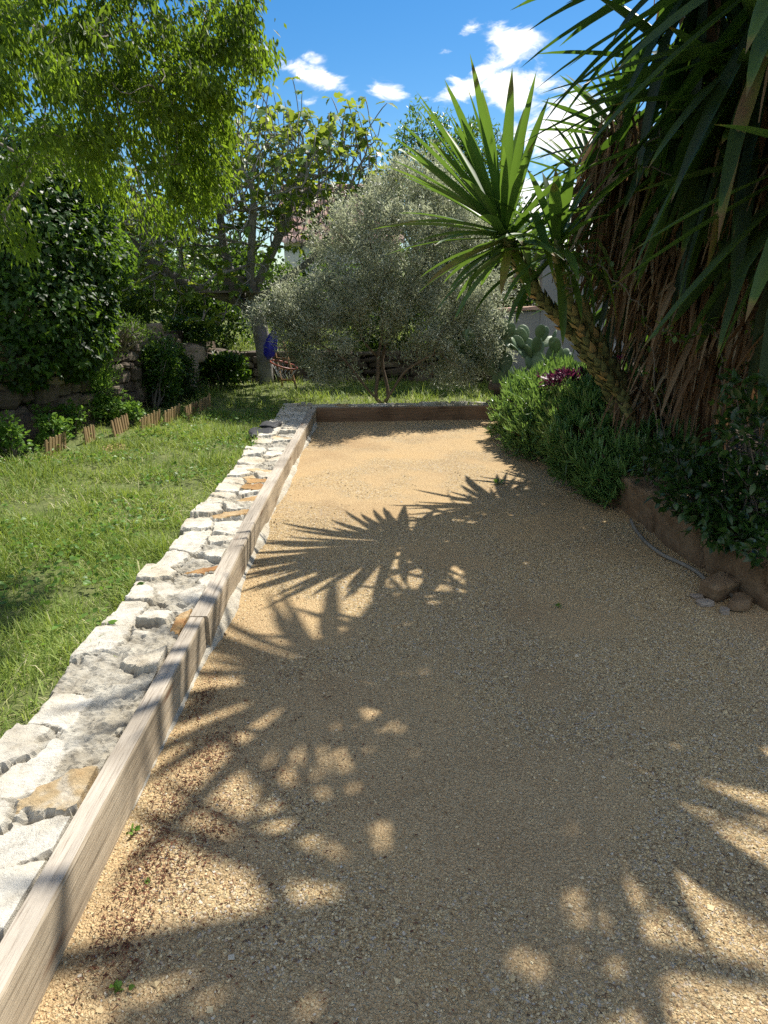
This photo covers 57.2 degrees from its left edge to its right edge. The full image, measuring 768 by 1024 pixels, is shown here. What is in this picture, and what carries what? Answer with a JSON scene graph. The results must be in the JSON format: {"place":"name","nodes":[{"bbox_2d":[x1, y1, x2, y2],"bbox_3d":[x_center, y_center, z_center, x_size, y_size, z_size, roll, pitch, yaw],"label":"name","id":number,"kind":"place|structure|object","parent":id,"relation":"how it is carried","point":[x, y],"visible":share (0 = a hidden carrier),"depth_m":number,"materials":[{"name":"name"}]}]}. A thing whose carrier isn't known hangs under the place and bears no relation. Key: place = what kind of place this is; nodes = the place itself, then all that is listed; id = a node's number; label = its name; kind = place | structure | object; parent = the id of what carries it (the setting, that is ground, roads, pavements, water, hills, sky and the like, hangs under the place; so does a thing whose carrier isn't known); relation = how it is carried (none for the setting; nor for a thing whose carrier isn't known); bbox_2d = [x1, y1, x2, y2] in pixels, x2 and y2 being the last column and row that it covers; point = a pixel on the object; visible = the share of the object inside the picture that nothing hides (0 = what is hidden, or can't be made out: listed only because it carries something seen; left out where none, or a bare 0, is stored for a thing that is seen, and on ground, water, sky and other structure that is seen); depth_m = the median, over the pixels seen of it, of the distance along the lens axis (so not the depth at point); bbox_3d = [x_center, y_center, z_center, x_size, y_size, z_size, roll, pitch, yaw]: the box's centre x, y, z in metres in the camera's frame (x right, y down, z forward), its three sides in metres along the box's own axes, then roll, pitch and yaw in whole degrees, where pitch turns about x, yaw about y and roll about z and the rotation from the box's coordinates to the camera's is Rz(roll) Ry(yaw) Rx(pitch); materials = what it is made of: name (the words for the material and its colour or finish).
{"place":"outdoors","nodes":[
{"label":"outdoors","id":0,"kind":"place"},
{"bbox_2d":[15,304,462,351],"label":"terrace","id":1,"kind":"structure","parent":0,"point":[234,346],"depth_m":14.49,"materials":[{"name":"stone"}]},
{"bbox_2d":[36,220,218,317],"bbox_3d":[-9.082,-7.527,22.488,7.205,4.750,5.268,0,17,-1],"label":"hedge","id":2,"kind":"object","parent":1,"relation":"on","point":[170,259],"visible":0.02,"depth_m":22.76,"materials":[{"name":"green plant"}]},
{"bbox_2d":[118,286,166,333],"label":"hedge bush","id":3,"kind":"object","parent":1,"relation":"on","point":[129,307],"visible":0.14,"depth_m":10.26,"materials":[{"name":"green plant"}]},
{"bbox_2d":[95,196,213,309],"bbox_3d":[-5.330,-5.314,14.678,3.600,2.871,2.203,-5,18,-15],"label":"hedge tree","id":4,"kind":"object","parent":1,"relation":"on","point":[199,250],"visible":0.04,"depth_m":14.67,"materials":[{"name":"green plant"}]},
{"bbox_2d":[111,231,226,321],"bbox_3d":[-4.120,-3.998,12.442,1.892,1.954,2.943,16,24,42],"label":"hedge tree","id":5,"kind":"object","parent":1,"relation":"on","point":[169,297],"visible":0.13,"depth_m":12.72,"materials":[{"name":"green plant"}]},
{"bbox_2d":[152,310,241,348],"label":"wild shrub","id":6,"kind":"object","parent":1,"relation":"on","point":[191,333],"visible":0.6,"depth_m":11.07,"materials":[{"name":"green plant"}]},
{"bbox_2d":[164,289,254,348],"bbox_3d":[-3.155,-3.525,13.102,2.013,1.354,1.352,0,17,-1],"label":"hedge bush","id":7,"kind":"object","parent":1,"relation":"on","point":[229,314],"visible":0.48,"depth_m":12.98,"materials":[{"name":"green plant"}]},
{"bbox_2d":[166,213,284,310],"bbox_3d":[-5.501,-8.222,24.284,5.996,4.338,4.930,0,17,-1],"label":"hedge","id":8,"kind":"object","parent":1,"relation":"on","point":[238,259],"visible":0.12,"depth_m":23.54,"materials":[{"name":"green plant"}]},
{"bbox_2d":[139,320,451,351],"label":"terrace grass","id":9,"kind":"structure","parent":1,"relation":"on","point":[231,347],"depth_m":13.22,"materials":[{"name":"green plant"}]},
{"bbox_2d":[245,246,406,334],"bbox_3d":[-1.318,-4.600,14.910,3.660,1.960,2.239,0,17,-1],"label":"hedge tree","id":10,"kind":"object","parent":1,"relation":"on","point":[279,268],"visible":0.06,"depth_m":14.61,"materials":[{"name":"green plant"}]},
{"bbox_2d":[273,184,403,350],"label":"village house","id":11,"kind":"structure","parent":1,"relation":"on","point":[292,256],"depth_m":19.09,"materials":[{"name":"paint"}]},
{"bbox_2d":[309,259,341,285],"bbox_3d":[-1.600,-6.441,19.220,0.900,0.900,0.060,0,17,-1],"label":"window","id":12,"kind":"structure","parent":11,"relation":"in","point":[318,259],"depth_m":19.11,"materials":[{"name":"concrete"}]},
{"bbox_2d":[323,288,449,350],"bbox_3d":[0.337,-3.423,12.888,3.124,1.532,1.456,0,17,-1],"label":"hedge bush","id":13,"kind":"object","parent":1,"relation":"on","point":[375,345],"visible":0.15,"depth_m":12.76,"materials":[{"name":"green plant"}]},
{"bbox_2d":[350,244,530,321],"bbox_3d":[1.011,-4.431,14.077,3.828,2.120,2.006,0,17,-1],"label":"hedge tree","id":14,"kind":"object","parent":1,"relation":"on","point":[405,268],"visible":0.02,"depth_m":13.88,"materials":[{"name":"green plant"}]},
{"bbox_2d":[361,95,533,276],"bbox_3d":[1.117,-4.970,12.527,3.134,4.270,1.871,0,17,-1],"label":"almond tree","id":15,"kind":"object","parent":1,"relation":"on","point":[406,138],"visible":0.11,"depth_m":11.85,"materials":[{"name":"green plant"}]},
{"bbox_2d":[446,296,515,346],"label":"hedge bush","id":16,"kind":"object","parent":1,"relation":"on","point":[464,328],"visible":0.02,"depth_m":12.34,"materials":[{"name":"green plant"}]},
{"bbox_2d":[0,371,493,737],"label":"lawn","id":17,"kind":"structure","parent":0,"point":[83,589],"depth_m":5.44,"materials":[{"name":"plant"}]},
{"bbox_2d":[0,409,33,458],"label":"weed plant","id":18,"kind":"object","parent":17,"relation":"on","point":[14,443],"visible":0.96,"depth_m":6.49,"materials":[{"name":"green plant"}]},
{"bbox_2d":[0,411,41,445],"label":"boulder","id":19,"kind":"object","parent":17,"relation":"on","point":[25,418],"visible":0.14,"depth_m":7.16,"materials":[{"name":"grey stone"}]},
{"bbox_2d":[21,399,56,431],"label":"weed plant","id":20,"kind":"object","parent":17,"relation":"on","point":[44,409],"visible":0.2,"depth_m":7.31,"materials":[{"name":"green plant"}]},
{"bbox_2d":[29,412,79,448],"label":"weed plant","id":21,"kind":"object","parent":17,"relation":"on","point":[51,421],"visible":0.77,"depth_m":7.02,"materials":[{"name":"green plant"}]},
{"bbox_2d":[43,431,66,458],"bbox_3d":[-3.184,-0.638,6.837,0.050,0.249,0.476,0,17,-1],"label":"picket panel","id":22,"kind":"object","parent":17,"relation":"on","point":[59,439],"visible":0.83,"depth_m":6.82,"materials":[{"name":"brown wood"}]},
{"bbox_2d":[53,397,89,435],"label":"weed plant","id":23,"kind":"object","parent":17,"relation":"on","point":[65,408],"visible":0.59,"depth_m":7.57,"materials":[{"name":"green plant"}]},
{"bbox_2d":[82,425,95,444],"bbox_3d":[-3.074,-0.788,7.341,0.030,0.229,0.239,1,17,3],"label":"picket panel","id":24,"kind":"object","parent":17,"relation":"on","point":[87,431],"visible":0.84,"depth_m":7.33,"materials":[{"name":"brown wood"}]},
{"bbox_2d":[82,387,109,422],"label":"weed plant","id":25,"kind":"object","parent":17,"relation":"on","point":[95,411],"visible":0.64,"depth_m":8.20,"materials":[{"name":"green plant"}]},
{"bbox_2d":[99,390,128,421],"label":"weed plant","id":26,"kind":"object","parent":17,"relation":"on","point":[114,405],"visible":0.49,"depth_m":8.48,"materials":[{"name":"green plant"}]},
{"bbox_2d":[103,444,125,451],"bbox_3d":[-2.724,-0.647,7.135,0.233,0.051,0.302,6,18,20],"label":"picket panel","id":27,"kind":"object","parent":17,"relation":"on","point":[114,447],"visible":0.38,"depth_m":7.13,"materials":[{"name":"brown wood"}]},
{"bbox_2d":[110,414,129,436],"bbox_3d":[-2.946,-0.952,7.882,0.043,0.237,0.467,0,17,1],"label":"picket panel","id":28,"kind":"object","parent":17,"relation":"on","point":[119,428],"visible":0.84,"depth_m":7.85,"materials":[{"name":"brown wood"}]},
{"bbox_2d":[108,394,150,425],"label":"weed plant","id":29,"kind":"object","parent":17,"relation":"on","point":[132,408],"visible":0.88,"depth_m":8.20,"materials":[{"name":"green plant"}]},
{"bbox_2d":[0,404,284,650],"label":"lawn weeds","id":30,"kind":"object","parent":17,"relation":"on","point":[74,558],"visible":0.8,"depth_m":4.71,"materials":[{"name":"green plant"}]},
{"bbox_2d":[139,409,160,429],"bbox_3d":[-2.716,-1.042,8.207,0.045,0.250,0.538,2,17,5],"label":"picket panel","id":31,"kind":"object","parent":17,"relation":"on","point":[145,420],"visible":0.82,"depth_m":8.20,"materials":[{"name":"brown wood"}]},
{"bbox_2d":[138,325,192,409],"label":"wild shrub","id":32,"kind":"object","parent":17,"relation":"on","point":[156,361],"visible":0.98,"depth_m":9.35,"materials":[{"name":"green plant"}]},
{"bbox_2d":[163,404,179,425],"bbox_3d":[-2.589,-1.165,8.619,0.046,0.249,0.558,1,17,3],"label":"picket panel","id":33,"kind":"object","parent":17,"relation":"on","point":[168,416],"visible":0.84,"depth_m":8.58,"materials":[{"name":"brown wood"}]},
{"bbox_2d":[149,329,208,403],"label":"wild shrub","id":34,"kind":"object","parent":17,"relation":"on","point":[186,360],"visible":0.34,"depth_m":10.02,"materials":[{"name":"green plant"}]},
{"bbox_2d":[181,374,196,390],"bbox_3d":[-2.994,-1.933,10.476,0.418,0.266,0.324,-4,18,-12],"label":"boulder","id":35,"kind":"object","parent":17,"relation":"on","point":[190,384],"visible":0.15,"depth_m":10.37,"materials":[{"name":"grey stone"}]},
{"bbox_2d":[184,401,197,417],"bbox_3d":[-2.462,-1.280,9.021,0.037,0.242,0.468,1,17,4],"label":"picket panel","id":36,"kind":"object","parent":17,"relation":"on","point":[189,410],"visible":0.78,"depth_m":8.98,"materials":[{"name":"brown wood"}]},
{"bbox_2d":[198,393,210,413],"bbox_3d":[-2.390,-1.422,9.403,0.035,0.254,0.703,-1,17,-2],"label":"picket panel","id":37,"kind":"object","parent":17,"relation":"on","point":[206,402],"visible":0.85,"depth_m":9.38,"materials":[{"name":"brown wood"}]},
{"bbox_2d":[198,348,252,388],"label":"wild shrub","id":38,"kind":"object","parent":17,"relation":"on","point":[219,366],"visible":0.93,"depth_m":11.26,"materials":[{"name":"green plant"}]},
{"bbox_2d":[98,76,406,383],"bbox_3d":[-2.128,-4.196,11.025,4.984,4.585,3.382,0,17,-1],"label":"fig tree","id":39,"kind":"object","parent":17,"relation":"on","point":[317,146],"visible":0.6,"depth_m":10.34,"materials":[{"name":"green plant"}]},
{"bbox_2d":[196,276,260,296],"bbox_3d":[-2.438,-3.589,11.112,0.988,0.379,0.590,0,17,-1],"label":"tree platform","id":40,"kind":"object","parent":39,"relation":"attached to","point":[252,285],"visible":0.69,"depth_m":11.02,"materials":[{"name":"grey wood"}]},
{"bbox_2d":[263,329,276,359],"bbox_3d":[-1.843,-2.722,11.409,0.234,0.518,0.166,-8,19,-24],"label":"plastic sack","id":41,"kind":"object","parent":39,"relation":"hanging from","point":[269,352],"visible":0.73,"depth_m":11.37,"materials":[{"name":"blue plastic"}]},
{"bbox_2d":[275,342,296,386],"bbox_3d":[-1.645,-2.413,11.587,0.133,0.811,0.693,-12,21,-33],"label":"wooden ladder","id":42,"kind":"object","parent":17,"relation":"on","point":[292,379],"visible":0.44,"depth_m":11.56,"materials":[{"name":"brown wood"}]},
{"bbox_2d":[270,359,297,379],"bbox_3d":[-1.621,-2.308,11.414,0.452,0.312,0.426,0,17,-1],"label":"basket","id":43,"kind":"object","parent":42,"relation":"attached to","point":[292,368],"visible":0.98,"depth_m":11.36,"materials":[{"name":"brown wicker"}]},
{"bbox_2d":[235,135,523,402],"bbox_3d":[-0.012,-3.147,9.299,3.811,3.607,2.204,0,17,-1],"label":"olive tree","id":44,"kind":"object","parent":17,"relation":"on","point":[282,318],"visible":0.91,"depth_m":9.11,"materials":[{"name":"green plant"}]},
{"bbox_2d":[416,206,539,381],"bbox_3d":[1.598,-3.678,11.697,2.544,3.091,1.319,-3,17,-9],"label":"hedge tree","id":45,"kind":"object","parent":17,"relation":"on","point":[528,301],"visible":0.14,"depth_m":11.58,"materials":[{"name":"green plant"}]},
{"bbox_2d":[0,0,678,289],"label":"sky","id":46,"kind":"structure","parent":0,"point":[388,51],"materials":[{"name":"blue"}]},
{"bbox_2d":[31,420,767,1023],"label":"gravel court","id":47,"kind":"object","parent":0,"point":[417,458],"visible":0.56,"depth_m":2.44,"materials":[{"name":"beige gravel"}]},
{"bbox_2d":[0,617,206,1023],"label":"timber beam","id":48,"kind":"structure","parent":47,"relation":"on","point":[35,941],"depth_m":1.96,"materials":[{"name":"beige wood"}]},
{"bbox_2d":[109,979,134,993],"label":"gravel weed","id":49,"kind":"object","parent":47,"relation":"on","point":[119,985],"visible":1,"depth_m":1.69,"materials":[{"name":"green plant"}]},
{"bbox_2d":[126,823,139,834],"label":"gravel weed","id":50,"kind":"object","parent":47,"relation":"on","point":[137,827],"visible":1,"depth_m":2.19,"materials":[{"name":"green plant"}]},
{"bbox_2d":[132,422,316,809],"bbox_3d":[-0.822,-0.108,5.665,0.071,0.089,7.100,0,17,-1],"label":"mortar fillet","id":51,"kind":"object","parent":47,"relation":"on","point":[231,609],"visible":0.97,"depth_m":3.69,"materials":[{"name":"concrete"}]},
{"bbox_2d":[189,443,297,646],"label":"timber beam","id":52,"kind":"structure","parent":47,"relation":"on","point":[224,581],"depth_m":4.18,"materials":[{"name":"beige wood"}]},
{"bbox_2d":[49,587,527,1023],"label":"brown debris","id":53,"kind":"object","parent":47,"relation":"on","point":[107,948],"visible":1,"depth_m":2.09,"materials":[{"name":"brown plant"}]},
{"bbox_2d":[289,408,316,457],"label":"timber beam","id":54,"kind":"structure","parent":47,"relation":"on","point":[302,434],"depth_m":7.85,"materials":[{"name":"beige wood"}]},
{"bbox_2d":[34,469,767,1023],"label":"loose pebbles","id":55,"kind":"object","parent":47,"relation":"on","point":[588,947],"visible":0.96,"depth_m":2.30,"materials":[{"name":"beige gravel"}]},
{"bbox_2d":[312,401,494,419],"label":"stone wall","id":56,"kind":"structure","parent":47,"relation":"on","point":[440,403],"depth_m":9.54,"materials":[{"name":"stone"}]},
{"bbox_2d":[316,405,497,421],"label":"timber beam","id":57,"kind":"structure","parent":47,"relation":"on","point":[397,413],"depth_m":9.26,"materials":[{"name":"brown wood"}]},
{"bbox_2d":[529,433,767,610],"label":"kerb wall","id":58,"kind":"structure","parent":47,"relation":"on","point":[665,528],"depth_m":4.45,"materials":[{"name":"stone"}]},
{"bbox_2d":[629,518,732,597],"bbox_3d":[1.814,0.267,4.473,0.133,0.025,1.418,-2,17,-5],"label":"garden hose","id":59,"kind":"object","parent":47,"relation":"on","point":[672,559],"visible":0.72,"depth_m":4.42,"materials":[{"name":"rubber"}]},
{"bbox_2d":[690,593,703,599],"bbox_3d":[1.719,0.463,3.869,0.075,0.027,0.054,0,17,-1],"label":"rubble stone","id":60,"kind":"object","parent":47,"relation":"on","point":[695,596],"visible":0.91,"depth_m":3.85,"materials":[{"name":"grey stone"}]},
{"bbox_2d":[696,598,714,606],"bbox_3d":[1.725,0.488,3.781,0.097,0.034,0.082,0,17,-1],"label":"rubble stone","id":61,"kind":"object","parent":47,"relation":"on","point":[702,602],"visible":1,"depth_m":3.76,"materials":[{"name":"grey stone"}]},
{"bbox_2d":[698,571,740,601],"bbox_3d":[1.853,0.416,3.889,0.264,0.112,0.140,-13,21,-35],"label":"rubble stone","id":62,"kind":"object","parent":47,"relation":"on","point":[719,586],"visible":0.94,"depth_m":3.83,"materials":[{"name":"stone"}]},
{"bbox_2d":[719,606,729,614],"bbox_3d":[1.783,0.518,3.685,0.050,0.033,0.066,9,19,27],"label":"rubble stone","id":63,"kind":"object","parent":47,"relation":"on","point":[723,610],"visible":1,"depth_m":3.67,"materials":[{"name":"grey stone"}]},
{"bbox_2d":[727,592,753,611],"bbox_3d":[1.901,0.479,3.752,0.099,0.052,0.190,13,22,37],"label":"rubble stone","id":64,"kind":"object","parent":47,"relation":"on","point":[740,601],"visible":0.98,"depth_m":3.71,"materials":[{"name":"stone"}]},
{"bbox_2d":[527,355,767,529],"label":"planting bed","id":65,"kind":"object","parent":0,"point":[738,446],"depth_m":6.05,"materials":[{"name":"soil"}]},
{"bbox_2d":[451,320,573,391],"bbox_3d":[1.845,-2.043,9.263,1.955,0.953,0.992,0,17,-1],"label":"prickly pear","id":66,"kind":"object","parent":65,"relation":"on","point":[526,347],"visible":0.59,"depth_m":9.22,"materials":[{"name":"green plant"}]},
{"bbox_2d":[371,55,679,489],"bbox_3d":[1.198,-1.471,5.391,2.598,3.266,1.667,0,17,-1],"label":"young yucca","id":67,"kind":"object","parent":65,"relation":"on","point":[494,205],"visible":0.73,"depth_m":5.01,"materials":[{"name":"green plant"}]},
{"bbox_2d":[483,350,701,508],"bbox_3d":[1.885,-1.051,7.185,1.501,1.081,4.211,0,17,-1],"label":"succulent bush","id":68,"kind":"object","parent":65,"relation":"on","point":[560,423],"visible":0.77,"depth_m":6.01,"materials":[{"name":"green plant"}]},
{"bbox_2d":[534,365,593,394],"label":"purple plant","id":69,"kind":"object","parent":68,"relation":"on","point":[560,373],"visible":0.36,"depth_m":6.73,"materials":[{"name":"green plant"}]},
{"bbox_2d":[512,0,767,456],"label":"giant yucca","id":70,"kind":"object","parent":65,"relation":"on","point":[687,250],"visible":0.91,"depth_m":4.21,"materials":[{"name":"green plant"}]},
{"bbox_2d":[561,92,754,443],"bbox_3d":[1.728,-1.414,4.383,1.074,2.226,1.026,0,17,-1],"label":"climbing vine","id":71,"kind":"object","parent":70,"relation":"attached to","point":[625,287],"visible":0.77,"depth_m":4.41,"materials":[{"name":"green plant"}]},
{"bbox_2d":[628,362,767,573],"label":"glossy shrub","id":72,"kind":"object","parent":65,"relation":"on","point":[718,511],"visible":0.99,"depth_m":4.01,"materials":[{"name":"green plant"}]},
{"label":"ground","id":73,"kind":"structure","parent":0,"visible":0},
{"bbox_2d":[0,323,226,440],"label":"dry stone wall","id":74,"kind":"structure","parent":73,"relation":"on","point":[129,381],"depth_m":8.14,"materials":[{"name":"stone"}]},
{"bbox_2d":[0,101,139,395],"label":"ivy thicket","id":75,"kind":"object","parent":74,"relation":"on","point":[73,291],"visible":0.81,"depth_m":7.00,"materials":[{"name":"green plant"}]},
{"bbox_2d":[79,347,127,404],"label":"wild shrub","id":76,"kind":"object","parent":74,"relation":"on","point":[99,379],"visible":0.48,"depth_m":8.19,"materials":[{"name":"green plant"}]},
{"bbox_2d":[113,310,156,354],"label":"wild shrub","id":77,"kind":"object","parent":74,"relation":"on","point":[128,338],"visible":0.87,"depth_m":8.46,"materials":[{"name":"green plant"}]},
{"bbox_2d":[0,0,286,278],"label":"hackberry tree","id":78,"kind":"object","parent":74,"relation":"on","point":[59,77],"visible":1,"depth_m":3.31,"materials":[{"name":"green plant"}]},
{"bbox_2d":[185,357,198,381],"bbox_3d":[-3.008,-2.161,10.718,0.379,0.477,0.333,-7,19,-21],"label":"boulder","id":79,"kind":"object","parent":74,"relation":"on","point":[196,361],"visible":0.2,"depth_m":10.63,"materials":[{"name":"grey stone"}]},
{"bbox_2d":[182,342,205,362],"bbox_3d":[-2.980,-2.440,10.825,0.377,0.331,0.471,14,22,38],"label":"boulder","id":80,"kind":"object","parent":74,"relation":"on","point":[199,355],"visible":0.45,"depth_m":10.73,"materials":[{"name":"grey stone"}]},
{"bbox_2d":[0,402,311,942],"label":"stone wall","id":81,"kind":"structure","parent":73,"relation":"on","point":[56,751],"depth_m":2.71,"materials":[{"name":"stone"}]},
{"bbox_2d":[248,427,273,440],"bbox_3d":[-1.347,-0.847,7.680,0.316,0.114,0.471,0,17,-1],"label":"slate slab","id":82,"kind":"object","parent":81,"relation":"on","point":[268,430],"depth_m":7.55,"materials":[{"name":"stone"}]},
{"bbox_2d":[259,421,281,427],"bbox_3d":[-1.280,-0.965,7.957,0.228,0.105,0.328,0,17,-1],"label":"slate slab","id":83,"kind":"object","parent":81,"relation":"on","point":[267,424],"depth_m":7.88,"materials":[{"name":"stone"}]},
{"bbox_2d":[227,349,496,381],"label":"dry stone wall","id":84,"kind":"structure","parent":73,"relation":"on","point":[368,359],"depth_m":12.28,"materials":[{"name":"stone"}]},
{"bbox_2d":[400,159,570,315],"bbox_3d":[2.986,-7.854,22.339,7.576,5.950,5.497,0,17,-1],"label":"hedge","id":85,"kind":"object","parent":73,"relation":"on","point":[533,246],"depth_m":21.78,"materials":[{"name":"green plant"}]},
{"bbox_2d":[485,380,503,403],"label":"stone pillar","id":86,"kind":"structure","parent":73,"relation":"on","point":[495,387],"depth_m":9.45,"materials":[{"name":"stone"}]},
{"bbox_2d":[492,269,538,310],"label":"pink wall","id":87,"kind":"structure","parent":73,"relation":"on","point":[517,284],"depth_m":13.38,"materials":[{"name":"paint"}]},
{"bbox_2d":[497,252,623,373],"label":"concrete wall","id":88,"kind":"structure","parent":73,"relation":"on","point":[533,322],"depth_m":10.93,"materials":[{"name":"concrete"}]}
]}

